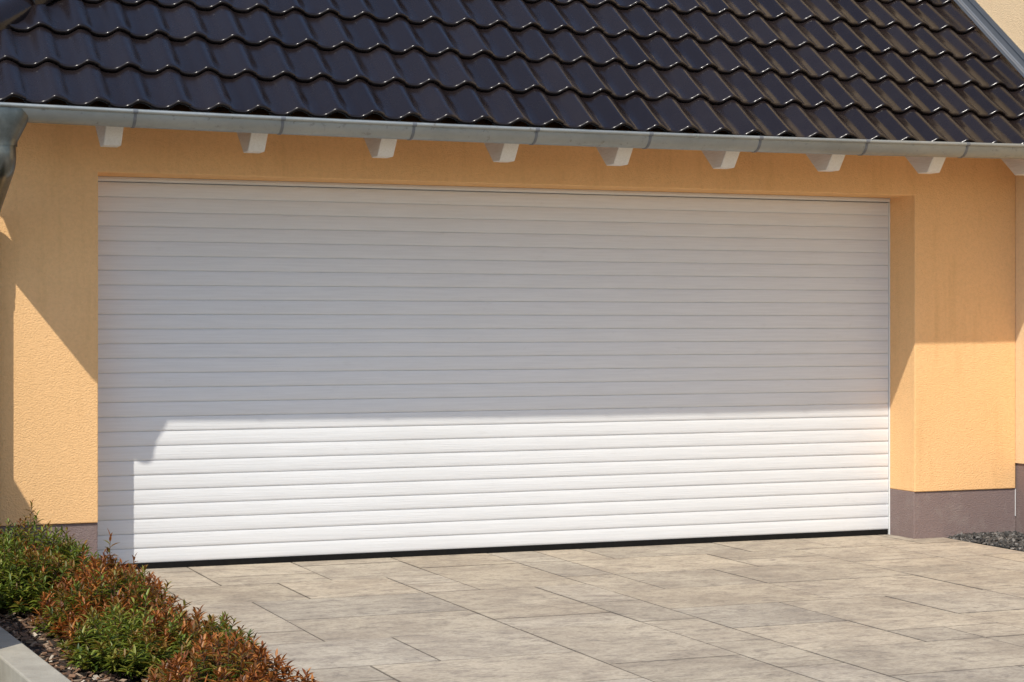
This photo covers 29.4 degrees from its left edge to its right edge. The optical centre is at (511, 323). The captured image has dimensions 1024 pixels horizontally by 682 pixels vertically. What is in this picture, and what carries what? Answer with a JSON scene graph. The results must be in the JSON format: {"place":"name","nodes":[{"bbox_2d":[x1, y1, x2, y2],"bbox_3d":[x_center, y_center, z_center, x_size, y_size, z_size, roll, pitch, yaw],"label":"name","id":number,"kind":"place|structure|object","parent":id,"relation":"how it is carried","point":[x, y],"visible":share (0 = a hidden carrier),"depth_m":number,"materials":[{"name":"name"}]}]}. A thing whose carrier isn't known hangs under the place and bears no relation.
{"place":"outdoors","nodes":[
{"label":"outdoors","id":0,"kind":"place"},
{"bbox_2d":[135,534,1023,681],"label":"driveway","id":1,"kind":"structure","parent":0,"point":[881,608],"depth_m":8.96,"materials":[{"name":"stone"}]},
{"bbox_2d":[948,531,1023,551],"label":"gravel","id":2,"kind":"structure","parent":0,"point":[1013,540],"depth_m":11.88,"materials":[{"name":"grey gravel"}]},
{"label":"ground","id":3,"kind":"structure","parent":0,"visible":0},
{"bbox_2d":[0,627,71,681],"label":"planter kerb","id":4,"kind":"structure","parent":3,"relation":"on","point":[20,661],"depth_m":6.52,"materials":[{"name":"concrete"}]},
{"bbox_2d":[0,595,163,681],"bbox_3d":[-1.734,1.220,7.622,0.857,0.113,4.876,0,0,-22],"label":"mulch","id":5,"kind":"object","parent":4,"relation":"in","point":[24,636],"visible":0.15,"depth_m":7.13,"materials":[{"name":"black gravel"}]},
{"bbox_2d":[0,534,85,615],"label":"shrub","id":6,"kind":"object","parent":5,"relation":"on","point":[24,580],"visible":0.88,"depth_m":8.09,"materials":[{"name":"green plant"}]},
{"bbox_2d":[0,499,100,574],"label":"shrub","id":7,"kind":"object","parent":5,"relation":"on","point":[69,548],"visible":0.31,"depth_m":8.99,"materials":[{"name":"green plant"}]},
{"bbox_2d":[43,528,164,604],"bbox_3d":[-1.726,1.057,8.215,0.562,0.388,0.891,0,0,-22],"label":"shrub","id":8,"kind":"object","parent":5,"relation":"on","point":[94,564],"visible":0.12,"depth_m":8.18,"materials":[{"name":"brown plant"}]},
{"bbox_2d":[29,559,192,643],"bbox_3d":[-1.551,1.071,7.552,0.639,0.335,0.947,0,0,-22],"label":"shrub","id":9,"kind":"object","parent":5,"relation":"on","point":[72,603],"visible":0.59,"depth_m":7.48,"materials":[{"name":"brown plant"}]},
{"bbox_2d":[55,588,210,678],"bbox_3d":[-1.333,1.086,6.871,0.542,0.286,0.811,0,0,-22],"label":"shrub","id":10,"kind":"object","parent":5,"relation":"on","point":[120,648],"visible":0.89,"depth_m":6.74,"materials":[{"name":"green plant"}]},
{"bbox_2d":[136,596,266,666],"bbox_3d":[-1.136,1.126,6.970,0.494,0.270,0.817,0,0,-22],"label":"shrub","id":11,"kind":"object","parent":5,"relation":"on","point":[196,625],"visible":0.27,"depth_m":6.90,"materials":[{"name":"brown plant"}]},
{"bbox_2d":[142,629,322,681],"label":"shrub","id":12,"kind":"object","parent":5,"relation":"on","point":[205,668],"visible":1,"depth_m":6.18,"materials":[{"name":"brown plant"}]},
{"bbox_2d":[0,0,1023,568],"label":"garage","id":13,"kind":"structure","parent":3,"relation":"on","point":[300,280],"depth_m":11.09,"materials":[{"name":"orange paint"}]},
{"bbox_2d":[97,176,889,568],"bbox_3d":[0.025,0.267,11.331,5.034,2.112,0.066,0,0,-22],"label":"roller door","id":14,"kind":"structure","parent":13,"relation":"in","point":[297,371],"depth_m":11.22,"materials":[{"name":"white metal"}]},
{"bbox_2d":[691,0,1023,533],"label":"house","id":15,"kind":"structure","parent":3,"relation":"on","point":[1007,16],"depth_m":12.24,"materials":[{"name":"beige paint"}]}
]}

